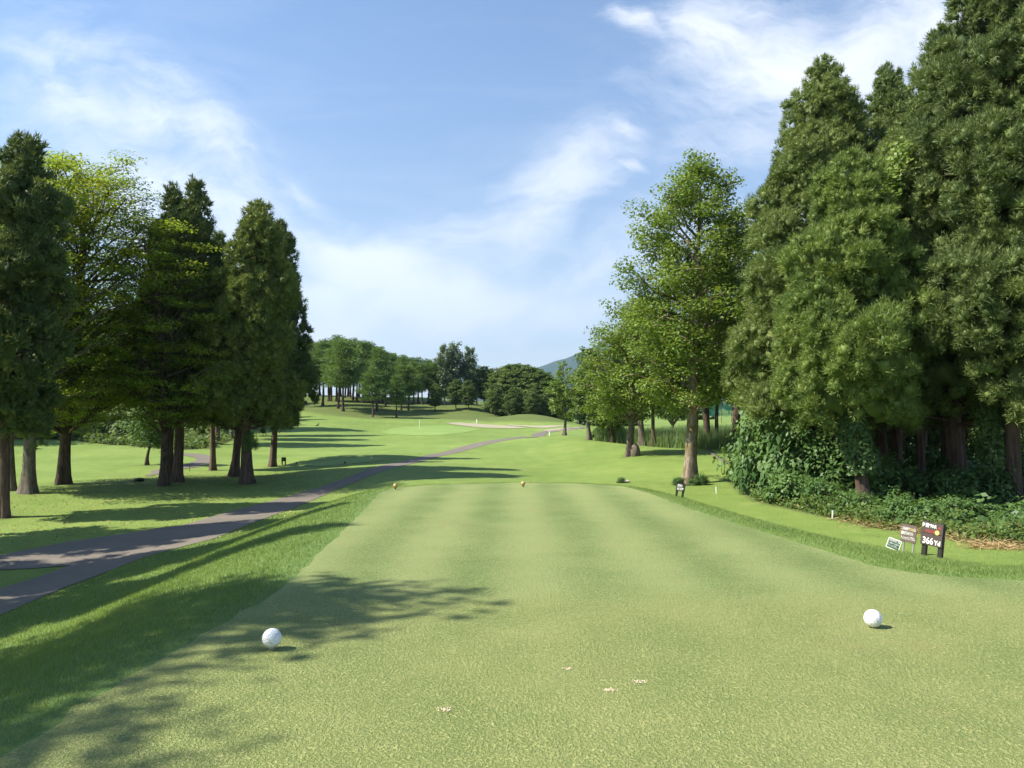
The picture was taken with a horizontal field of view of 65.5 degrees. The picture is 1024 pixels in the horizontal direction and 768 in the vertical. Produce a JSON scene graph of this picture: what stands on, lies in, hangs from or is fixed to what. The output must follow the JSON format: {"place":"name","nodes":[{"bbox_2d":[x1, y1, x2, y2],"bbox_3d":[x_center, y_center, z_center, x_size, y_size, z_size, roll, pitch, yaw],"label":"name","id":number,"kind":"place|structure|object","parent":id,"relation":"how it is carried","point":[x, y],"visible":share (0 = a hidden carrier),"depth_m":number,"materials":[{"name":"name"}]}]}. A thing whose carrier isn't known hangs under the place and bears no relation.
{"place":"outdoors","nodes":[
{"label":"outdoors","id":0,"kind":"place"},
{"bbox_2d":[146,453,209,475],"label":"side path","id":1,"kind":"structure","parent":0,"point":[202,459],"depth_m":44.32,"materials":[{"name":"grey asphalt"}]},
{"bbox_2d":[0,0,983,397],"label":"sky","id":2,"kind":"structure","parent":0,"point":[440,172],"materials":[{"name":"blue"}]},
{"bbox_2d":[0,395,1023,756],"bbox_3d":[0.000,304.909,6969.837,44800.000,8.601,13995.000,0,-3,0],"label":"ground","id":3,"kind":"structure","parent":0,"point":[354,429],"depth_m":31.15,"materials":[{"name":"green plant"}]},
{"bbox_2d":[0,129,79,518],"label":"cedar tree","id":4,"kind":"object","parent":3,"relation":"on","point":[38,340],"visible":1,"depth_m":22.33,"materials":[{"name":"green plant"}]},
{"bbox_2d":[0,159,102,490],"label":"broadleaf tree","id":5,"kind":"object","parent":3,"relation":"on","point":[13,484],"visible":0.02,"depth_m":28.33,"materials":[{"name":"green plant"}]},
{"bbox_2d":[0,150,150,494],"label":"broadleaf tree","id":6,"kind":"object","parent":3,"relation":"on","point":[28,484],"visible":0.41,"depth_m":27.95,"materials":[{"name":"green plant"}]},
{"bbox_2d":[77,419,111,437],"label":"bush","id":7,"kind":"object","parent":3,"relation":"on","point":[103,428],"visible":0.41,"depth_m":61.95,"materials":[{"name":"green plant"}]},
{"bbox_2d":[16,149,186,484],"bbox_3d":[-17.265,-2.602,30.843,8.698,13.258,9.479,-2,-3,38],"label":"broadleaf tree","id":8,"kind":"object","parent":3,"relation":"on","point":[65,429],"visible":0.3,"depth_m":30.66,"materials":[{"name":"green plant"}]},
{"bbox_2d":[105,412,135,436],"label":"bush","id":9,"kind":"object","parent":3,"relation":"on","point":[115,427],"visible":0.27,"depth_m":61.86,"materials":[{"name":"green plant"}]},
{"bbox_2d":[16,426,231,448],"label":"undergrowth","id":10,"kind":"object","parent":3,"relation":"on","point":[189,437],"visible":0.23,"depth_m":59.31,"materials":[{"name":"green plant"}]},
{"bbox_2d":[119,407,174,464],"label":"young tree","id":11,"kind":"object","parent":3,"relation":"on","point":[151,438],"visible":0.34,"depth_m":41.49,"materials":[{"name":"green plant"}]},
{"bbox_2d":[122,181,194,476],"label":"cedar tree","id":12,"kind":"object","parent":3,"relation":"on","point":[172,196],"visible":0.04,"depth_m":33.05,"materials":[{"name":"green plant"}]},
{"bbox_2d":[83,212,240,485],"bbox_3d":[-13.079,-1.253,30.468,5.963,10.540,5.642,0,-3,0],"label":"broadleaf tree","id":13,"kind":"object","parent":3,"relation":"on","point":[165,418],"visible":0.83,"depth_m":29.87,"materials":[{"name":"green plant"}]},
{"bbox_2d":[124,174,225,482],"bbox_3d":[-13.218,-2.259,32.133,4.178,12.673,4.530,0,-3,0],"label":"cedar tree","id":14,"kind":"object","parent":3,"relation":"on","point":[195,202],"visible":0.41,"depth_m":31.58,"materials":[{"name":"green plant"}]},
{"bbox_2d":[0,468,382,550],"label":"leaf litter","id":15,"kind":"object","parent":3,"relation":"on","point":[168,504],"visible":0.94,"depth_m":25.86,"materials":[{"name":"green plant"}]},
{"bbox_2d":[199,230,227,470],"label":"cedar tree","id":16,"kind":"object","parent":3,"relation":"on","point":[220,236],"visible":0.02,"depth_m":38.85,"materials":[{"name":"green plant"}]},
{"bbox_2d":[185,218,301,476],"bbox_3d":[-11.738,-1.607,35.123,4.825,11.666,4.960,-2,-3,31],"label":"cedar tree","id":17,"kind":"object","parent":3,"relation":"on","point":[234,470],"visible":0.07,"depth_m":34.90,"materials":[{"name":"green plant"}]},
{"bbox_2d":[186,197,308,484],"bbox_3d":[-10.658,-1.744,31.447,4.222,11.653,4.754,-2,-3,42],"label":"cedar tree","id":18,"kind":"object","parent":3,"relation":"on","point":[258,289],"visible":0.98,"depth_m":30.77,"materials":[{"name":"green plant"}]},
{"bbox_2d":[241,429,259,450],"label":"leaf shoot","id":19,"kind":"object","parent":18,"relation":"attached to","point":[249,437],"visible":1,"depth_m":31.06,"materials":[{"name":"green plant"}]},
{"bbox_2d":[0,436,526,614],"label":"cart path","id":20,"kind":"structure","parent":3,"relation":"on","point":[84,559],"depth_m":17.42,"materials":[{"name":"grey asphalt"}]},
{"bbox_2d":[251,262,321,466],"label":"cedar tree","id":21,"kind":"object","parent":3,"relation":"on","point":[303,368],"visible":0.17,"depth_m":41.77,"materials":[{"name":"green plant"}]},
{"bbox_2d":[309,338,331,405],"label":"tree","id":22,"kind":"object","parent":3,"relation":"on","point":[316,354],"visible":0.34,"depth_m":119.37,"materials":[{"name":"plant"}]},
{"bbox_2d":[315,337,362,408],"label":"larch tree","id":23,"kind":"object","parent":3,"relation":"on","point":[324,375],"visible":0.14,"depth_m":113.74,"materials":[{"name":"plant"}]},
{"bbox_2d":[302,457,384,465],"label":"forward tee","id":24,"kind":"object","parent":3,"relation":"on","point":[341,461],"visible":1,"depth_m":42.21,"materials":[{"name":"green plant"}]},
{"bbox_2d":[322,338,367,410],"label":"larch tree","id":25,"kind":"object","parent":3,"relation":"on","point":[341,361],"visible":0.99,"depth_m":109.87,"materials":[{"name":"plant"}]},
{"bbox_2d":[350,339,372,402],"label":"larch tree","id":26,"kind":"object","parent":3,"relation":"on","point":[362,356],"visible":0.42,"depth_m":126.81,"materials":[{"name":"green plant"}]},
{"bbox_2d":[355,365,391,416],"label":"larch tree","id":27,"kind":"object","parent":3,"relation":"on","point":[372,375],"visible":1,"depth_m":104.60,"materials":[{"name":"green plant"}]},
{"bbox_2d":[357,345,397,410],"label":"larch tree","id":28,"kind":"object","parent":3,"relation":"on","point":[378,358],"visible":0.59,"depth_m":113.73,"materials":[{"name":"green plant"}]},
{"bbox_2d":[382,375,410,417],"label":"larch tree","id":29,"kind":"object","parent":3,"relation":"on","point":[398,390],"visible":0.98,"depth_m":106.32,"materials":[{"name":"green plant"}]},
{"bbox_2d":[389,364,415,409],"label":"larch tree","id":30,"kind":"object","parent":3,"relation":"on","point":[400,369],"visible":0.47,"depth_m":117.47,"materials":[{"name":"green plant"}]},
{"bbox_2d":[395,364,424,410],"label":"larch tree","id":31,"kind":"object","parent":3,"relation":"on","point":[412,378],"visible":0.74,"depth_m":117.59,"materials":[{"name":"green plant"}]},
{"bbox_2d":[415,363,436,404],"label":"larch tree","id":32,"kind":"object","parent":3,"relation":"on","point":[422,372],"visible":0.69,"depth_m":126.83,"materials":[{"name":"green plant"}]},
{"bbox_2d":[381,425,480,434],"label":"putting green","id":33,"kind":"object","parent":3,"relation":"on","point":[430,430],"visible":1,"depth_m":83.11,"materials":[{"name":"green plant"}]},
{"bbox_2d":[419,361,442,390],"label":"larch tree","id":34,"kind":"object","parent":3,"relation":"on","point":[432,366],"visible":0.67,"depth_m":127.57,"materials":[{"name":"green plant"}]},
{"bbox_2d":[426,383,444,410],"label":"woodland tree","id":35,"kind":"object","parent":3,"relation":"on","point":[436,396],"visible":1,"depth_m":118.67,"materials":[{"name":"green plant"}]},
{"bbox_2d":[433,343,455,404],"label":"poplar tree","id":36,"kind":"object","parent":3,"relation":"on","point":[445,370],"visible":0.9,"depth_m":126.66,"materials":[{"name":"green plant"}]},
{"bbox_2d":[444,379,463,408],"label":"woodland tree","id":37,"kind":"object","parent":3,"relation":"on","point":[456,384],"visible":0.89,"depth_m":120.55,"materials":[{"name":"green plant"}]},
{"bbox_2d":[446,341,465,399],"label":"poplar tree","id":38,"kind":"object","parent":3,"relation":"on","point":[456,369],"visible":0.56,"depth_m":127.71,"materials":[{"name":"green plant"}]},
{"bbox_2d":[459,346,478,391],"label":"poplar tree","id":39,"kind":"object","parent":3,"relation":"on","point":[469,363],"visible":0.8,"depth_m":127.78,"materials":[{"name":"green plant"}]},
{"bbox_2d":[458,380,480,409],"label":"woodland tree","id":40,"kind":"object","parent":3,"relation":"on","point":[469,394],"visible":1,"depth_m":119.57,"materials":[{"name":"green plant"}]},
{"bbox_2d":[475,366,489,401],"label":"woodland tree","id":41,"kind":"object","parent":3,"relation":"on","point":[481,370],"visible":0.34,"depth_m":129.57,"materials":[{"name":"green plant"}]},
{"bbox_2d":[449,422,525,427],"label":"bunker","id":42,"kind":"object","parent":3,"relation":"on","point":[480,425],"visible":1,"depth_m":95.69},
{"bbox_2d":[477,368,498,400],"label":"woodland tree","id":43,"kind":"object","parent":3,"relation":"on","point":[490,372],"visible":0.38,"depth_m":127.63,"materials":[{"name":"green plant"}]},
{"bbox_2d":[485,384,503,415],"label":"woodland tree","id":44,"kind":"object","parent":3,"relation":"on","point":[496,395],"visible":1,"depth_m":116.57,"materials":[{"name":"green plant"}]},
{"bbox_2d":[490,363,516,402],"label":"woodland tree","id":45,"kind":"object","parent":3,"relation":"on","point":[504,371],"visible":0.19,"depth_m":121.47,"materials":[{"name":"green plant"}]},
{"bbox_2d":[0,483,1023,767],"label":"tee box","id":46,"kind":"object","parent":3,"relation":"on","point":[482,615],"visible":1,"depth_m":5.28,"materials":[{"name":"green plant"}]},
{"bbox_2d":[262,628,281,649],"bbox_3d":[-1.662,1.788,5.511,0.131,0.191,0.131,0,-3,0],"label":"tee marker","id":47,"kind":"object","parent":46,"relation":"on","point":[271,638],"visible":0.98,"depth_m":5.47,"materials":[{"name":"white plastic"}]},
{"bbox_2d":[863,609,882,627],"bbox_3d":[2.763,1.818,6.095,0.134,0.182,0.134,0,-3,0],"label":"tee marker","id":48,"kind":"object","parent":46,"relation":"on","point":[873,618],"visible":0.98,"depth_m":6.05,"materials":[{"name":"white plastic"}]},
{"bbox_2d":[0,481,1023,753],"bbox_3d":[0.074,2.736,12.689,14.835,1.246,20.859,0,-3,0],"label":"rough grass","id":49,"kind":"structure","parent":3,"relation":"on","point":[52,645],"depth_m":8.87,"materials":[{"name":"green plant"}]},
{"bbox_2d":[502,386,523,414],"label":"woodland tree","id":50,"kind":"object","parent":3,"relation":"on","point":[513,397],"visible":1,"depth_m":114.52,"materials":[{"name":"green plant"}]},
{"bbox_2d":[501,363,527,411],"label":"woodland tree","id":51,"kind":"object","parent":3,"relation":"on","point":[513,374],"visible":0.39,"depth_m":120.03,"materials":[{"name":"green plant"}]},
{"bbox_2d":[509,364,537,412],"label":"woodland tree","id":52,"kind":"object","parent":3,"relation":"on","point":[522,373],"visible":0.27,"depth_m":119.31,"materials":[{"name":"green plant"}]},
{"bbox_2d":[515,366,544,413],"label":"woodland tree","id":53,"kind":"object","parent":3,"relation":"on","point":[527,381],"visible":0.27,"depth_m":118.31,"materials":[{"name":"green plant"}]},
{"bbox_2d":[523,388,543,414],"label":"woodland tree","id":54,"kind":"object","parent":3,"relation":"on","point":[532,406],"visible":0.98,"depth_m":113.52,"materials":[{"name":"green plant"}]},
{"bbox_2d":[523,369,556,414],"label":"woodland tree","id":55,"kind":"object","parent":3,"relation":"on","point":[537,376],"visible":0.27,"depth_m":117.19,"materials":[{"name":"green plant"}]},
{"bbox_2d":[539,387,558,415],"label":"woodland tree","id":56,"kind":"object","parent":3,"relation":"on","point":[545,411],"visible":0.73,"depth_m":114.35,"materials":[{"name":"green plant"}]},
{"bbox_2d":[542,361,582,434],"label":"young tree","id":57,"kind":"object","parent":3,"relation":"on","point":[554,408],"visible":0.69,"depth_m":59.82,"materials":[{"name":"green plant"}]},
{"bbox_2d":[561,345,604,439],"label":"broadleaf tree","id":58,"kind":"object","parent":3,"relation":"on","point":[577,397],"visible":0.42,"depth_m":53.84,"materials":[{"name":"green plant"}]},
{"bbox_2d":[585,368,636,442],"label":"broadleaf tree","id":59,"kind":"object","parent":3,"relation":"on","point":[601,424],"visible":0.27,"depth_m":52.79,"materials":[{"name":"green plant"}]},
{"bbox_2d":[594,315,653,445],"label":"broadleaf tree","id":60,"kind":"object","parent":3,"relation":"on","point":[640,433],"visible":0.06,"depth_m":49.73,"materials":[{"name":"green plant"}]},
{"bbox_2d":[568,294,687,456],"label":"broadleaf tree","id":61,"kind":"object","parent":3,"relation":"on","point":[633,407],"visible":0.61,"depth_m":40.47,"materials":[{"name":"green plant"}]},
{"bbox_2d":[649,395,688,427],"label":"broadleaf tree","id":62,"kind":"object","parent":3,"relation":"on","point":[670,419],"visible":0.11,"depth_m":71.62,"materials":[{"name":"green plant"}]},
{"bbox_2d":[592,423,753,449],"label":"reeds","id":63,"kind":"object","parent":3,"relation":"on","point":[670,437],"visible":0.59,"depth_m":48.27,"materials":[{"name":"green plant"}]},
{"bbox_2d":[607,147,760,483],"bbox_3d":[6.970,-2.572,30.343,6.467,12.956,6.676,-2,-3,40],"label":"broadleaf tree","id":64,"kind":"object","parent":3,"relation":"on","point":[697,325],"visible":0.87,"depth_m":29.48,"materials":[{"name":"green plant"}]},
{"bbox_2d":[658,283,732,437],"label":"broadleaf tree","id":65,"kind":"object","parent":3,"relation":"on","point":[706,420],"visible":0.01,"depth_m":46.73,"materials":[{"name":"green plant"}]},
{"bbox_2d":[681,218,766,444],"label":"broadleaf tree","id":66,"kind":"object","parent":3,"relation":"on","point":[735,415],"visible":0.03,"depth_m":43.83,"materials":[{"name":"green plant"}]},
{"bbox_2d":[708,403,744,422],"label":"practice net","id":67,"kind":"object","parent":3,"relation":"on","point":[726,410],"visible":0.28,"depth_m":117.94,"materials":[{"name":"green fabric"}]},
{"bbox_2d":[712,388,793,494],"bbox_3d":[7.861,1.908,25.409,2.694,3.836,2.233,1,-3,-22],"label":"bush","id":68,"kind":"object","parent":3,"relation":"on","point":[741,467],"visible":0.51,"depth_m":24.94,"materials":[{"name":"green plant"}]},
{"bbox_2d":[747,411,812,490],"bbox_3d":[8.158,2.246,24.348,2.120,3.037,2.242,-1,-3,27],"label":"bush","id":69,"kind":"object","parent":3,"relation":"on","point":[773,451],"visible":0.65,"depth_m":23.90,"materials":[{"name":"green plant"}]},
{"bbox_2d":[761,469,810,503],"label":"bush","id":70,"kind":"object","parent":3,"relation":"on","point":[786,484],"visible":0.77,"depth_m":21.92,"materials":[{"name":"green plant"}]},
{"bbox_2d":[766,420,846,490],"bbox_3d":[8.832,2.388,23.934,2.381,2.654,2.463,-1,-3,22],"label":"bush","id":71,"kind":"object","parent":3,"relation":"on","point":[823,439],"visible":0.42,"depth_m":23.40,"materials":[{"name":"green plant"}]},
{"bbox_2d":[792,476,849,510],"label":"bush","id":72,"kind":"object","parent":3,"relation":"on","point":[816,485],"visible":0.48,"depth_m":20.74,"materials":[{"name":"green plant"}]},
{"bbox_2d":[800,437,855,493],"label":"bush","id":73,"kind":"object","parent":3,"relation":"on","point":[837,472],"visible":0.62,"depth_m":23.09,"materials":[{"name":"green plant"}]},
{"bbox_2d":[718,51,939,459],"bbox_3d":[10.030,-3.521,25.141,7.011,14.360,6.756,0,-3,0],"label":"cedar tree","id":74,"kind":"object","parent":3,"relation":"on","point":[831,109],"visible":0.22,"depth_m":24.56,"materials":[{"name":"green plant"}]},
{"bbox_2d":[829,488,874,513],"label":"bush","id":75,"kind":"object","parent":3,"relation":"on","point":[843,502],"visible":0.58,"depth_m":19.40,"materials":[{"name":"green plant"}]},
{"bbox_2d":[766,147,951,499],"bbox_3d":[8.820,-1.365,20.450,4.482,9.668,5.241,0,-3,0],"label":"cedar tree","id":76,"kind":"object","parent":3,"relation":"on","point":[846,319],"visible":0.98,"depth_m":19.60,"materials":[{"name":"green plant"}]},
{"bbox_2d":[835,384,883,475],"bbox_3d":[8.902,1.096,20.466,1.137,2.499,1.061,0,-3,0],"label":"ivy","id":77,"kind":"object","parent":76,"relation":"attached to","point":[869,455],"visible":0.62,"depth_m":20.15,"materials":[{"name":"green plant"}]},
{"bbox_2d":[870,129,917,221],"bbox_3d":[9.911,-5.220,21.006,3.121,3.160,1.498,2,-3,-40],"label":"vine","id":78,"kind":"object","parent":76,"relation":"hanging from","point":[900,149],"visible":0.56,"depth_m":20.59,"materials":[{"name":"plant"}]},
{"bbox_2d":[732,477,1023,546],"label":"weeds","id":79,"kind":"object","parent":3,"relation":"on","point":[954,527],"visible":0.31,"depth_m":17.02,"materials":[{"name":"green plant"}]},
{"bbox_2d":[751,445,1023,546],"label":"ground ivy","id":80,"kind":"object","parent":3,"relation":"on","point":[982,518],"visible":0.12,"depth_m":18.02,"materials":[{"name":"green plant"}]},
{"bbox_2d":[860,59,915,465],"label":"cedar tree","id":81,"kind":"object","parent":3,"relation":"on","point":[887,99],"visible":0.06,"depth_m":26.86,"materials":[{"name":"green plant"}]},
{"bbox_2d":[853,447,923,503],"bbox_3d":[10.138,2.637,21.450,1.929,1.840,1.817,2,-3,-40],"label":"bush","id":82,"kind":"object","parent":3,"relation":"on","point":[890,477],"visible":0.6,"depth_m":21.11,"materials":[{"name":"green plant"}]},
{"bbox_2d":[871,485,915,521],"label":"bush","id":83,"kind":"object","parent":3,"relation":"on","point":[898,501],"visible":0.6,"depth_m":17.56,"materials":[{"name":"green plant"}]},
{"bbox_2d":[861,126,946,459],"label":"cedar tree","id":84,"kind":"object","parent":3,"relation":"on","point":[881,439],"visible":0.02,"depth_m":24.88,"materials":[{"name":"green plant"}]},
{"bbox_2d":[873,427,940,456],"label":"woodland tree","id":85,"kind":"object","parent":3,"relation":"on","point":[907,440],"visible":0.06,"depth_m":38.27,"materials":[{"name":"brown plant"}]},
{"bbox_2d":[900,523,916,551],"bbox_3d":[6.179,2.500,12.424,0.049,0.614,0.231,2,3,-44],"label":"notice sign","id":86,"kind":"object","parent":3,"relation":"on","point":[909,533],"visible":0.99,"depth_m":12.40,"materials":[{"name":"white paint"}]},
{"bbox_2d":[892,458,939,499],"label":"bush","id":87,"kind":"object","parent":3,"relation":"on","point":[907,467],"visible":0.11,"depth_m":21.80,"materials":[{"name":"green plant"}]},
{"bbox_2d":[869,345,975,473],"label":"cedar tree","id":88,"kind":"object","parent":3,"relation":"on","point":[920,449],"visible":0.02,"depth_m":23.79,"materials":[{"name":"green plant"}]},
{"bbox_2d":[898,447,948,477],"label":"bush","id":89,"kind":"object","parent":3,"relation":"on","point":[931,464],"visible":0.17,"depth_m":24.69,"materials":[{"name":"green plant"}]},
{"bbox_2d":[824,508,1023,550],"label":"dry grass","id":90,"kind":"structure","parent":3,"relation":"on","point":[1008,545],"depth_m":13.70,"materials":[{"name":"beige plant"}]},
{"bbox_2d":[897,498,950,523],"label":"bush","id":91,"kind":"object","parent":3,"relation":"on","point":[910,509],"visible":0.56,"depth_m":16.98,"materials":[{"name":"green plant"}]},
{"bbox_2d":[887,410,969,470],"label":"cedar tree","id":92,"kind":"object","parent":3,"relation":"on","point":[944,443],"depth_m":26.79,"materials":[{"name":"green plant"}]},
{"bbox_2d":[920,520,945,557],"bbox_3d":[5.875,2.256,11.143,0.089,0.653,0.292,2,3,-40],"label":"yardage sign","id":93,"kind":"object","parent":3,"relation":"on","point":[932,534],"visible":0.98,"depth_m":11.10,"materials":[{"name":"black wood"}]},
{"bbox_2d":[910,468,962,505],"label":"bush","id":94,"kind":"object","parent":3,"relation":"on","point":[928,482],"visible":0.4,"depth_m":20.79,"materials":[{"name":"green plant"}]},
{"bbox_2d":[871,20,1023,475],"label":"cedar tree","id":95,"kind":"object","parent":3,"relation":"on","point":[949,407],"visible":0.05,"depth_m":22.31,"materials":[{"name":"green plant"}]},
{"bbox_2d":[920,494,976,521],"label":"bush","id":96,"kind":"object","parent":3,"relation":"on","point":[950,503],"visible":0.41,"depth_m":17.34,"materials":[{"name":"green plant"}]},
{"bbox_2d":[883,0,1023,508],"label":"cedar tree","id":97,"kind":"object","parent":3,"relation":"on","point":[966,121],"visible":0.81,"depth_m":19.12,"materials":[{"name":"green plant"}]},
{"bbox_2d":[972,372,1007,498],"bbox_3d":[12.134,1.143,20.178,0.847,3.676,0.830,0,-3,0],"label":"ivy","id":98,"kind":"object","parent":97,"relation":"attached to","point":[989,432],"visible":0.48,"depth_m":20.03,"materials":[{"name":"green plant"}]},
{"bbox_2d":[910,422,1003,459],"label":"woodland tree","id":99,"kind":"object","parent":3,"relation":"on","point":[970,450],"visible":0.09,"depth_m":37.32,"materials":[{"name":"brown plant"}]},
{"bbox_2d":[930,464,996,511],"bbox_3d":[11.578,2.764,20.355,1.895,1.493,1.831,2,-3,-32],"label":"bush","id":100,"kind":"object","parent":3,"relation":"on","point":[962,476],"visible":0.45,"depth_m":20.05,"materials":[{"name":"green plant"}]},
{"bbox_2d":[961,498,998,523],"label":"bush","id":101,"kind":"object","parent":3,"relation":"on","point":[976,508],"visible":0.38,"depth_m":17.17,"materials":[{"name":"green plant"}]},
{"bbox_2d":[959,24,1023,428],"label":"cedar tree","id":102,"kind":"object","parent":3,"relation":"on","point":[1014,395],"visible":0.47,"depth_m":18.34,"materials":[{"name":"green plant"}]},
{"bbox_2d":[963,462,1022,515],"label":"bush","id":103,"kind":"object","parent":3,"relation":"on","point":[998,492],"visible":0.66,"depth_m":19.65,"materials":[{"name":"green plant"}]},
{"bbox_2d":[538,343,725,408],"bbox_3d":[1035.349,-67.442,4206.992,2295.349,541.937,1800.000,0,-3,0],"label":"mountain","id":104,"kind":"structure","parent":0,"point":[571,362],"depth_m":4042.62,"materials":[{"name":"blue"}]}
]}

